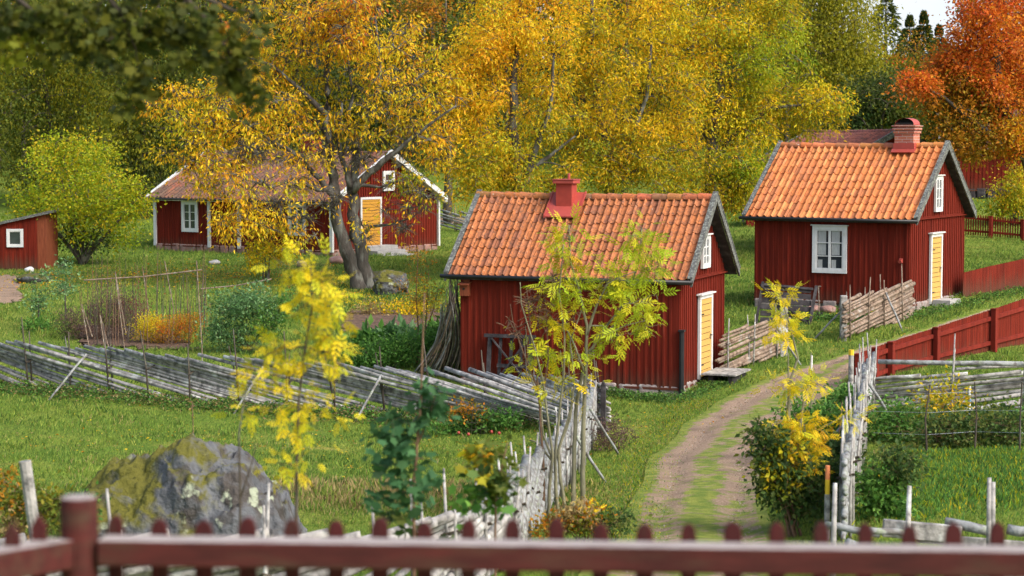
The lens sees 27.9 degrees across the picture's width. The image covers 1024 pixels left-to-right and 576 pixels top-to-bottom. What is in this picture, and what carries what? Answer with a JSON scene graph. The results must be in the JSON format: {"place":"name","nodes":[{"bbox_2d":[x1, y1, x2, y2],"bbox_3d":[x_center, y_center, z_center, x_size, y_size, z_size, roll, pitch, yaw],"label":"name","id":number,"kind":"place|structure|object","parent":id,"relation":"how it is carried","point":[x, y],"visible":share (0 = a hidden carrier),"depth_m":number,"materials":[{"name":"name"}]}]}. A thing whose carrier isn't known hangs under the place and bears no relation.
{"place":"outdoors","nodes":[
{"label":"outdoors","id":0,"kind":"place"},
{"bbox_2d":[0,274,24,303],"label":"garden path","id":1,"kind":"structure","parent":0,"point":[11,294],"depth_m":66.36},
{"bbox_2d":[0,59,1023,575],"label":"ground","id":2,"kind":"structure","parent":0,"point":[414,367],"depth_m":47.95,"materials":[{"name":"green plant"}]},
{"bbox_2d":[19,460,38,539],"bbox_3d":[-3.711,2.155,16.195,0.094,1.620,0.093,-7,4,0],"label":"marker post","id":3,"kind":"object","parent":2,"relation":"on","point":[29,491],"visible":0.53,"depth_m":16.12,"materials":[{"name":"white wood"}]},
{"bbox_2d":[0,210,60,269],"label":"shed","id":4,"kind":"structure","parent":2,"relation":"on","point":[29,241],"depth_m":74.79,"materials":[{"name":"red wood"}]},
{"bbox_2d":[6,229,23,246],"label":"window","id":5,"kind":"structure","parent":4,"relation":"in","point":[14,237],"depth_m":74.70,"materials":[{"name":"white paint"}]},
{"bbox_2d":[37,213,57,269],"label":"wall","id":6,"kind":"structure","parent":4,"relation":"in","point":[47,240],"depth_m":74.97,"materials":[{"name":"red wood"}]},
{"bbox_2d":[16,273,50,282],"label":"mossy mound","id":7,"kind":"object","parent":2,"relation":"on","point":[23,278],"visible":0.67,"depth_m":69.69,"materials":[{"name":"grey stone"}]},
{"bbox_2d":[18,264,60,317],"bbox_3d":[-12.751,0.264,55.885,1.100,1.857,0.937,0,4,0],"label":"apple sapling","id":8,"kind":"object","parent":2,"relation":"on","point":[38,306],"visible":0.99,"depth_m":55.87,"materials":[{"name":"green plant"}]},
{"bbox_2d":[18,313,67,332],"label":"green shrub","id":9,"kind":"object","parent":2,"relation":"on","point":[37,322],"visible":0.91,"depth_m":55.56,"materials":[{"name":"green plant"}]},
{"bbox_2d":[0,463,110,539],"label":"weed clump","id":10,"kind":"object","parent":2,"relation":"on","point":[48,504],"visible":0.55,"depth_m":19.61,"materials":[{"name":"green plant"}]},
{"bbox_2d":[51,254,83,316],"bbox_3d":[-12.557,0.014,57.832,1.162,1.940,0.886,-3,5,-40],"label":"apple sapling","id":11,"kind":"object","parent":2,"relation":"on","point":[65,291],"visible":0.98,"depth_m":57.81,"materials":[{"name":"green plant"}]},
{"bbox_2d":[0,0,162,208],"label":"birch tree","id":12,"kind":"object","parent":2,"relation":"on","point":[61,86],"visible":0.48,"depth_m":100.77,"materials":[{"name":"green plant"}]},
{"bbox_2d":[0,123,167,264],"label":"hazel bush","id":13,"kind":"object","parent":2,"relation":"on","point":[126,205],"visible":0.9,"depth_m":76.74,"materials":[{"name":"green plant"}]},
{"bbox_2d":[77,325,199,349],"bbox_3d":[-10.032,1.294,54.132,2.963,0.198,6.287,-1,4,-18],"label":"flower bed","id":14,"kind":"object","parent":2,"relation":"on","point":[137,343],"visible":0.5,"depth_m":53.41,"materials":[{"name":"plant"}]},
{"bbox_2d":[44,278,153,340],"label":"dead perennials","id":15,"kind":"object","parent":14,"relation":"on","point":[76,328],"visible":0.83,"depth_m":54.20,"materials":[{"name":"brown plant"}]},
{"bbox_2d":[122,306,207,344],"bbox_3d":[-8.945,0.979,53.295,2.323,1.056,1.196,0,4,0],"label":"flower clump","id":16,"kind":"object","parent":14,"relation":"on","point":[156,322],"visible":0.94,"depth_m":53.26,"materials":[{"name":"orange plant"}]},
{"bbox_2d":[0,0,280,141],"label":"maple tree","id":17,"kind":"object","parent":2,"relation":"on","point":[229,69],"visible":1,"depth_m":10.90,"materials":[{"name":"green plant"}]},
{"bbox_2d":[67,0,232,220],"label":"birch tree","id":18,"kind":"object","parent":2,"relation":"on","point":[135,158],"visible":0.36,"depth_m":97.04,"materials":[{"name":"green plant"}]},
{"bbox_2d":[79,249,271,360],"bbox_3d":[-8.929,0.524,52.503,5.386,2.902,7.894,0,4,0],"label":"bean trellis","id":19,"kind":"object","parent":2,"relation":"on","point":[145,284],"visible":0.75,"depth_m":53.51,"materials":[{"name":"brown wood"}]},
{"bbox_2d":[83,432,306,539],"bbox_3d":[-3.909,2.568,24.431,2.789,1.701,2.185,0,4,0],"label":"boulder","id":20,"kind":"object","parent":2,"relation":"on","point":[183,486],"visible":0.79,"depth_m":23.76,"materials":[{"name":"grey stone"}]},
{"bbox_2d":[0,254,456,316],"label":"fallen leaves","id":21,"kind":"object","parent":2,"relation":"on","point":[177,277],"visible":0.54,"depth_m":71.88,"materials":[{"name":"yellow plant"}]},
{"bbox_2d":[193,276,311,353],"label":"pea plants","id":22,"kind":"object","parent":2,"relation":"on","point":[238,307],"visible":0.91,"depth_m":50.84,"materials":[{"name":"green plant"}]},
{"bbox_2d":[0,459,522,575],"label":"pole fence","id":23,"kind":"object","parent":2,"relation":"on","point":[446,522],"visible":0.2,"depth_m":18.45,"materials":[{"name":"grey wood"}]},
{"bbox_2d":[237,204,305,281],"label":"sapling","id":24,"kind":"object","parent":2,"relation":"on","point":[266,248],"visible":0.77,"depth_m":70.23,"materials":[{"name":"yellow plant"}]},
{"bbox_2d":[0,374,560,431],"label":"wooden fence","id":25,"kind":"object","parent":2,"relation":"on","point":[165,398],"visible":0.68,"depth_m":43.96,"materials":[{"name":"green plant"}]},
{"bbox_2d":[209,233,365,524],"bbox_3d":[-1.315,1.154,12.292,0.884,2.963,0.604,-2,4,-24],"label":"yellow sapling","id":26,"kind":"object","parent":2,"relation":"on","point":[319,344],"visible":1,"depth_m":12.25,"materials":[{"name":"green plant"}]},
{"bbox_2d":[146,137,447,255],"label":"farmhouse","id":27,"kind":"object","parent":2,"relation":"on","point":[178,219],"visible":0.32,"depth_m":84.39,"materials":[{"name":"wood"}]},
{"bbox_2d":[181,201,197,231],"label":"window","id":28,"kind":"structure","parent":27,"relation":"in","point":[189,209],"depth_m":85.20,"materials":[{"name":"white paint"}]},
{"bbox_2d":[288,203,305,235],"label":"window","id":29,"kind":"structure","parent":27,"relation":"in","point":[291,224],"depth_m":81.74,"materials":[{"name":"white paint"}]},
{"bbox_2d":[360,197,381,245],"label":"door","id":30,"kind":"structure","parent":27,"relation":"in","point":[365,204],"depth_m":82.56,"materials":[{"name":"paint"}]},
{"bbox_2d":[382,171,394,190],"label":"window","id":31,"kind":"structure","parent":27,"relation":"in","point":[384,173],"depth_m":83.25,"materials":[{"name":"white paint"}]},
{"bbox_2d":[0,317,610,431],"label":"pole fence","id":32,"kind":"object","parent":2,"relation":"on","point":[201,376],"visible":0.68,"depth_m":43.91,"materials":[{"name":"grey wood"}]},
{"bbox_2d":[132,0,479,289],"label":"autumn tree","id":33,"kind":"object","parent":2,"relation":"on","point":[332,18],"visible":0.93,"depth_m":67.47,"materials":[{"name":"yellow plant"}]},
{"bbox_2d":[175,32,457,176],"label":"tree","id":34,"kind":"object","parent":2,"relation":"on","point":[375,125],"visible":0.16,"depth_m":102.64,"materials":[{"name":"yellow plant"}]},
{"bbox_2d":[329,256,343,263],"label":"rock","id":35,"kind":"object","parent":2,"relation":"on","point":[335,259],"visible":0.66,"depth_m":76.86,"materials":[{"name":"stone"}]},
{"bbox_2d":[339,308,439,331],"bbox_3d":[-3.252,0.906,59.239,3.407,0.123,7.369,0,4,0],"label":"vegetable bed","id":36,"kind":"object","parent":2,"relation":"on","point":[357,320],"visible":0.34,"depth_m":59.83,"materials":[{"name":"soil"}]},
{"bbox_2d":[316,321,452,368],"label":"potato plants","id":37,"kind":"object","parent":36,"relation":"in","point":[393,350],"visible":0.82,"depth_m":47.97,"materials":[{"name":"green plant"}]},
{"bbox_2d":[336,312,438,349],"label":"leaf vegetables","id":38,"kind":"object","parent":36,"relation":"in","point":[386,329],"visible":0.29,"depth_m":51.23,"materials":[{"name":"green plant"}]},
{"bbox_2d":[350,297,432,314],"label":"leaf litter plants","id":39,"kind":"object","parent":36,"relation":"on","point":[374,309],"visible":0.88,"depth_m":60.95,"materials":[{"name":"yellow plant"}]},
{"bbox_2d":[372,269,408,295],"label":"boulder","id":40,"kind":"object","parent":2,"relation":"on","point":[385,281],"visible":0.82,"depth_m":66.48,"materials":[{"name":"grey stone"}]},
{"bbox_2d":[368,244,416,255],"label":"stone steps","id":41,"kind":"structure","parent":2,"relation":"on","point":[383,249],"depth_m":82.14,"materials":[{"name":"grey stone"}]},
{"bbox_2d":[356,293,461,575],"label":"maple sapling","id":42,"kind":"object","parent":2,"relation":"on","point":[396,439],"visible":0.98,"depth_m":13.58,"materials":[{"name":"green plant"}]},
{"bbox_2d":[394,239,450,363],"bbox_3d":[-2.026,0.356,48.379,1.569,3.021,1.509,4,5,41],"label":"sapling","id":43,"kind":"object","parent":2,"relation":"on","point":[417,299],"visible":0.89,"depth_m":48.48,"materials":[{"name":"green plant"}]},
{"bbox_2d":[414,279,460,376],"bbox_3d":[-1.706,0.857,47.203,1.248,2.384,1.543,0,4,0],"label":"pole stack","id":44,"kind":"object","parent":2,"relation":"on","point":[449,325],"visible":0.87,"depth_m":47.11,"materials":[{"name":"grey wood"}]},
{"bbox_2d":[385,0,493,223],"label":"tree","id":45,"kind":"object","parent":2,"relation":"on","point":[427,11],"visible":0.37,"depth_m":95.11,"materials":[{"name":"yellow plant"}]},
{"bbox_2d":[377,0,504,166],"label":"tree","id":46,"kind":"object","parent":2,"relation":"on","point":[456,8],"visible":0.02,"depth_m":118.79,"materials":[{"name":"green plant"}]},
{"bbox_2d":[440,204,466,230],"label":"pole fence","id":47,"kind":"object","parent":2,"relation":"on","point":[454,218],"visible":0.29,"depth_m":93.22,"materials":[{"name":"grey wood"}]},
{"bbox_2d":[426,394,527,435],"bbox_3d":[-0.735,2.535,40.915,2.159,0.884,1.077,0,4,0],"label":"weed clump","id":48,"kind":"object","parent":2,"relation":"on","point":[486,419],"visible":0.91,"depth_m":40.89,"materials":[{"name":"green plant"}]},
{"bbox_2d":[445,433,529,575],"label":"maple sapling","id":49,"kind":"object","parent":2,"relation":"on","point":[494,486],"visible":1,"depth_m":14.61,"materials":[{"name":"green plant"}]},
{"bbox_2d":[12,310,999,476],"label":"fallen leaves","id":50,"kind":"object","parent":2,"relation":"on","point":[428,439],"visible":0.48,"depth_m":39.95,"materials":[{"name":"yellow plant"}]},
{"bbox_2d":[484,333,535,386],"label":"wooden gate","id":51,"kind":"structure","parent":2,"relation":"on","point":[500,352],"depth_m":45.96,"materials":[{"name":"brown wood"}]},
{"bbox_2d":[0,494,1023,575],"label":"picket fence","id":52,"kind":"object","parent":2,"relation":"on","point":[78,548],"visible":1,"depth_m":5.91,"materials":[{"name":"red wood"}]},
{"bbox_2d":[0,0,1023,177],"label":"woodland","id":53,"kind":"object","parent":2,"relation":"on","point":[232,4],"depth_m":118.93,"materials":[{"name":"yellow plant"}]},
{"bbox_2d":[418,0,638,216],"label":"tree","id":54,"kind":"object","parent":2,"relation":"on","point":[513,162],"visible":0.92,"depth_m":70.19,"materials":[{"name":"yellow plant"}]},
{"bbox_2d":[496,270,569,515],"bbox_3d":[0.271,1.454,26.658,0.964,3.370,0.679,0,4,0],"label":"bare sapling","id":55,"kind":"object","parent":2,"relation":"on","point":[529,303],"visible":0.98,"depth_m":26.59,"materials":[{"name":"brown plant"}]},
{"bbox_2d":[505,373,618,539],"bbox_3d":[0.986,2.459,30.437,0.807,2.318,18.148,0,4,6],"label":"pole fence","id":56,"kind":"object","parent":2,"relation":"on","point":[531,496],"visible":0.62,"depth_m":27.38,"materials":[{"name":"grey wood"}]},
{"bbox_2d":[527,495,652,539],"bbox_3d":[0.827,2.717,24.352,1.724,0.685,0.708,0,4,0],"label":"weed clump","id":57,"kind":"object","parent":2,"relation":"on","point":[579,518],"visible":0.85,"depth_m":24.30,"materials":[{"name":"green plant"}]},
{"bbox_2d":[440,173,740,395],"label":"cottage","id":58,"kind":"structure","parent":2,"relation":"on","point":[497,256],"depth_m":46.10,"materials":[{"name":"wood"}]},
{"bbox_2d":[457,280,471,295],"bbox_3d":[-1.060,-0.064,46.291,0.260,0.480,0.239,2,4,21],"label":"birdhouse","id":59,"kind":"object","parent":58,"relation":"attached to","point":[464,287],"visible":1,"depth_m":46.25,"materials":[{"name":"red wood"}]},
{"bbox_2d":[697,291,715,378],"bbox_3d":[4.360,1.054,46.361,0.130,1.900,1.180,2,4,21],"label":"door","id":60,"kind":"structure","parent":58,"relation":"in","point":[705,300],"depth_m":46.30,"materials":[{"name":"paint"}]},
{"bbox_2d":[701,233,712,268],"bbox_3d":[4.357,-0.831,46.163,0.110,0.768,0.700,2,4,21],"label":"window","id":61,"kind":"structure","parent":58,"relation":"in","point":[706,254],"depth_m":46.21,"materials":[{"name":"white paint"}]},
{"bbox_2d":[503,201,681,522],"bbox_3d":[1.035,1.005,26.629,2.298,4.274,1.120,0,4,0],"label":"ash clump","id":62,"kind":"object","parent":2,"relation":"on","point":[619,315],"visible":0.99,"depth_m":26.57,"materials":[{"name":"yellow plant"}]},
{"bbox_2d":[592,380,605,435],"bbox_3d":[1.651,2.368,39.667,0.300,1.200,0.120,1,4,11],"label":"gatepost","id":63,"kind":"object","parent":2,"relation":"on","point":[602,404],"visible":0.47,"depth_m":39.59,"materials":[{"name":"grey wood"}]},
{"bbox_2d":[590,413,643,451],"bbox_3d":[1.816,2.930,37.041,1.135,1.383,0.980,0,4,0],"label":"weed clump","id":64,"kind":"object","parent":2,"relation":"on","point":[609,428],"visible":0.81,"depth_m":37.06,"materials":[{"name":"brown plant"}]},
{"bbox_2d":[532,0,736,193],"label":"tree","id":65,"kind":"object","parent":2,"relation":"on","point":[606,155],"visible":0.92,"depth_m":72.05,"materials":[{"name":"yellow plant"}]},
{"bbox_2d":[568,396,727,540],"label":"verge weeds","id":66,"kind":"object","parent":2,"relation":"on","point":[653,439],"visible":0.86,"depth_m":34.12,"materials":[{"name":"green plant"}]},
{"bbox_2d":[597,378,737,404],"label":"grass","id":67,"kind":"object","parent":2,"relation":"on","point":[657,396],"visible":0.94,"depth_m":44.47,"materials":[{"name":"green plant"}]},
{"bbox_2d":[701,367,750,384],"bbox_3d":[4.809,1.984,46.296,0.790,0.242,1.350,2,4,21],"label":"doorstep","id":68,"kind":"object","parent":2,"relation":"on","point":[733,374],"visible":0.94,"depth_m":45.99,"materials":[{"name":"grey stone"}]},
{"bbox_2d":[619,0,873,226],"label":"cherry tree","id":69,"kind":"object","parent":2,"relation":"on","point":[734,122],"visible":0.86,"depth_m":73.80,"materials":[{"name":"yellow plant"}]},
{"bbox_2d":[715,306,800,367],"bbox_3d":[6.024,1.239,47.713,1.160,1.544,3.232,3,5,39],"label":"pole fence","id":70,"kind":"object","parent":2,"relation":"on","point":[766,352],"visible":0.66,"depth_m":47.76,"materials":[{"name":"grey wood"}]},
{"bbox_2d":[733,410,838,537],"bbox_3d":[3.259,2.226,24.522,1.302,1.584,1.027,0,4,0],"label":"green shrub","id":71,"kind":"object","parent":2,"relation":"on","point":[775,481],"visible":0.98,"depth_m":24.42,"materials":[{"name":"green plant"}]},
{"bbox_2d":[756,281,817,324],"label":"wooden gate","id":72,"kind":"structure","parent":2,"relation":"on","point":[765,286],"depth_m":53.20,"materials":[{"name":"grey wood"}]},
{"bbox_2d":[748,277,878,512],"bbox_3d":[3.607,1.441,24.634,1.579,3.140,0.966,0,4,0],"label":"rowan sapling","id":73,"kind":"object","parent":2,"relation":"on","point":[814,435],"visible":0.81,"depth_m":24.60,"materials":[{"name":"yellow plant"}]},
{"bbox_2d":[824,465,829,540],"bbox_3d":[3.628,2.535,23.740,0.067,0.990,0.066,0,4,0],"label":"marker post","id":74,"kind":"object","parent":2,"relation":"on","point":[827,497],"visible":0.81,"depth_m":23.71,"materials":[{"name":"yellow wood"}]},
{"bbox_2d":[820,305,835,312],"bbox_3d":[8.421,0.586,54.965,0.441,0.255,0.435,0,4,0],"label":"foundation stone","id":75,"kind":"object","parent":2,"relation":"on","point":[827,308],"visible":0.82,"depth_m":54.81,"materials":[{"name":"pink stone"}]},
{"bbox_2d":[768,379,889,517],"bbox_3d":[4.588,2.222,30.610,1.928,1.480,10.428,1,4,11],"label":"raspberry thicket","id":76,"kind":"object","parent":2,"relation":"on","point":[833,460],"visible":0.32,"depth_m":32.85,"materials":[{"name":"green plant"}]},
{"bbox_2d":[768,0,911,136],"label":"birch tree","id":77,"kind":"object","parent":2,"relation":"on","point":[832,41],"visible":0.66,"depth_m":102.60,"materials":[{"name":"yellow plant"}]},
{"bbox_2d":[848,349,853,390],"bbox_3d":[6.974,1.822,42.437,0.110,1.110,0.109,0,4,0],"label":"marker post","id":78,"kind":"object","parent":2,"relation":"on","point":[851,368],"visible":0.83,"depth_m":42.38,"materials":[{"name":"white wood"}]},
{"bbox_2d":[738,118,976,311],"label":"cottage","id":79,"kind":"structure","parent":2,"relation":"on","point":[834,221],"depth_m":56.36,"materials":[{"name":"wood"}]},
{"bbox_2d":[811,224,848,273],"bbox_3d":[8.585,-1.055,55.804,1.060,1.308,0.110,2,5,30],"label":"window","id":80,"kind":"structure","parent":79,"relation":"in","point":[829,242],"depth_m":55.81,"materials":[{"name":"white paint"}]},
{"bbox_2d":[928,231,945,303],"bbox_3d":[11.626,-0.559,56.495,0.130,1.940,1.100,2,5,30],"label":"door","id":81,"kind":"structure","parent":79,"relation":"in","point":[936,238],"depth_m":56.45,"materials":[{"name":"paint"}]},
{"bbox_2d":[934,175,944,211],"bbox_3d":[11.690,-2.593,56.429,0.110,1.008,0.680,2,5,30],"label":"window","id":82,"kind":"structure","parent":79,"relation":"in","point":[938,186],"depth_m":56.43,"materials":[{"name":"white paint"}]},
{"bbox_2d":[755,129,959,165],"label":"barn","id":83,"kind":"structure","parent":2,"relation":"on","point":[873,136],"depth_m":80.01,"materials":[{"name":"wood"}]},
{"bbox_2d":[814,264,915,341],"bbox_3d":[9.390,0.368,52.075,1.233,1.836,4.634,4,6,43],"label":"pole fence","id":84,"kind":"object","parent":2,"relation":"on","point":[886,303],"visible":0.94,"depth_m":51.83,"materials":[{"name":"grey wood"}]},
{"bbox_2d":[834,332,901,540],"bbox_3d":[5.190,1.989,32.126,1.685,2.211,17.915,1,4,12],"label":"pole fence","id":85,"kind":"object","parent":2,"relation":"on","point":[851,450],"visible":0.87,"depth_m":26.73,"materials":[{"name":"grey wood"}]},
{"bbox_2d":[804,55,934,140],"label":"tree","id":86,"kind":"object","parent":2,"relation":"on","point":[882,113],"visible":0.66,"depth_m":96.89,"materials":[{"name":"green plant"}]},
{"bbox_2d":[864,0,911,72],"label":"spruce tree","id":87,"kind":"object","parent":2,"relation":"on","point":[890,8],"visible":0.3,"depth_m":138.77,"materials":[{"name":"green plant"}]},
{"bbox_2d":[855,426,939,520],"bbox_3d":[4.669,2.342,25.316,1.054,1.231,0.977,-4,6,-43],"label":"weed clump","id":88,"kind":"object","parent":2,"relation":"on","point":[887,487],"visible":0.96,"depth_m":25.22,"materials":[{"name":"green plant"}]},
{"bbox_2d":[894,14,921,60],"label":"spruce tree","id":89,"kind":"object","parent":2,"relation":"on","point":[910,17],"visible":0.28,"depth_m":154.78,"materials":[{"name":"green plant"}]},
{"bbox_2d":[805,285,1023,322],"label":"verge weeds","id":90,"kind":"object","parent":2,"relation":"on","point":[929,309],"visible":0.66,"depth_m":55.74,"materials":[{"name":"green plant"}]},
{"bbox_2d":[879,4,955,141],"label":"birch tree","id":91,"kind":"object","parent":2,"relation":"on","point":[920,54],"visible":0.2,"depth_m":127.31,"materials":[{"name":"green plant"}]},
{"bbox_2d":[907,9,936,58],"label":"spruce tree","id":92,"kind":"object","parent":2,"relation":"on","point":[923,15],"visible":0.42,"depth_m":148.79,"materials":[{"name":"green plant"}]},
{"bbox_2d":[825,477,1023,575],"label":"log fence","id":93,"kind":"object","parent":2,"relation":"on","point":[931,533],"visible":0.6,"depth_m":20.18,"materials":[{"name":"grey wood"}]},
{"bbox_2d":[926,23,947,54],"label":"spruce tree","id":94,"kind":"object","parent":2,"relation":"on","point":[938,33],"visible":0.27,"depth_m":150.87,"materials":[{"name":"green plant"}]},
{"bbox_2d":[854,299,1023,388],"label":"board fence","id":95,"kind":"object","parent":2,"relation":"on","point":[993,329],"visible":0.74,"depth_m":48.17,"materials":[{"name":"red paint"}]},
{"bbox_2d":[867,364,1023,450],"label":"bramble thicket","id":96,"kind":"object","parent":2,"relation":"on","point":[994,425],"visible":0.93,"depth_m":34.19,"materials":[{"name":"green plant"}]},
{"bbox_2d":[932,298,959,306],"bbox_3d":[11.878,0.417,56.420,0.500,0.220,0.900,2,5,30],"label":"doorstep","id":97,"kind":"object","parent":2,"relation":"on","point":[947,301],"visible":0.71,"depth_m":56.09,"materials":[{"name":"stone"}]},
{"bbox_2d":[871,333,1023,412],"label":"pole fence","id":98,"kind":"object","parent":2,"relation":"on","point":[1005,384],"visible":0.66,"depth_m":39.87,"materials":[{"name":"grey wood"}]},
{"bbox_2d":[874,382,1022,450],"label":"wire fence","id":99,"kind":"object","parent":2,"relation":"on","point":[975,431],"visible":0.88,"depth_m":32.65,"materials":[{"name":"grey metal"}]},
{"bbox_2d":[879,0,1023,173],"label":"maple tree","id":100,"kind":"object","parent":2,"relation":"on","point":[988,103],"visible":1,"depth_m":75.01,"materials":[{"name":"orange plant"}]},
{"bbox_2d":[933,109,1023,198],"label":"barn","id":101,"kind":"structure","parent":2,"relation":"on","point":[977,184],"depth_m":93.77,"materials":[{"name":"brown wood"}]},
{"bbox_2d":[962,259,1023,296],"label":"board fence","id":102,"kind":"object","parent":2,"relation":"on","point":[992,278],"visible":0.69,"depth_m":59.42,"materials":[{"name":"red wood"}]},
{"bbox_2d":[965,215,1023,240],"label":"picket fence","id":103,"kind":"object","parent":2,"relation":"on","point":[990,220],"visible":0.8,"depth_m":84.78,"materials":[{"name":"red paint"}]},
{"bbox_2d":[972,162,1023,224],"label":"garden bush","id":104,"kind":"object","parent":2,"relation":"on","point":[1011,201],"visible":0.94,"depth_m":87.73,"materials":[{"name":"yellow plant"}]},
{"bbox_2d":[11,0,1023,58],"bbox_3d":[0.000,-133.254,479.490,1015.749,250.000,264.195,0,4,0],"label":"sky","id":105,"kind":"structure","parent":0,"point":[935,8],"depth_m":603.87,"materials":[{"name":"white"}]},
{"bbox_2d":[578,300,1018,575],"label":"dirt road","id":106,"kind":"structure","parent":0,"point":[706,489],"depth_m":31.58,"materials":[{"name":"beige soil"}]},
{"bbox_2d":[742,442,1023,525],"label":"rough grass","id":107,"kind":"structure","parent":0,"point":[972,463],"depth_m":29.06,"materials":[{"name":"green plant"}]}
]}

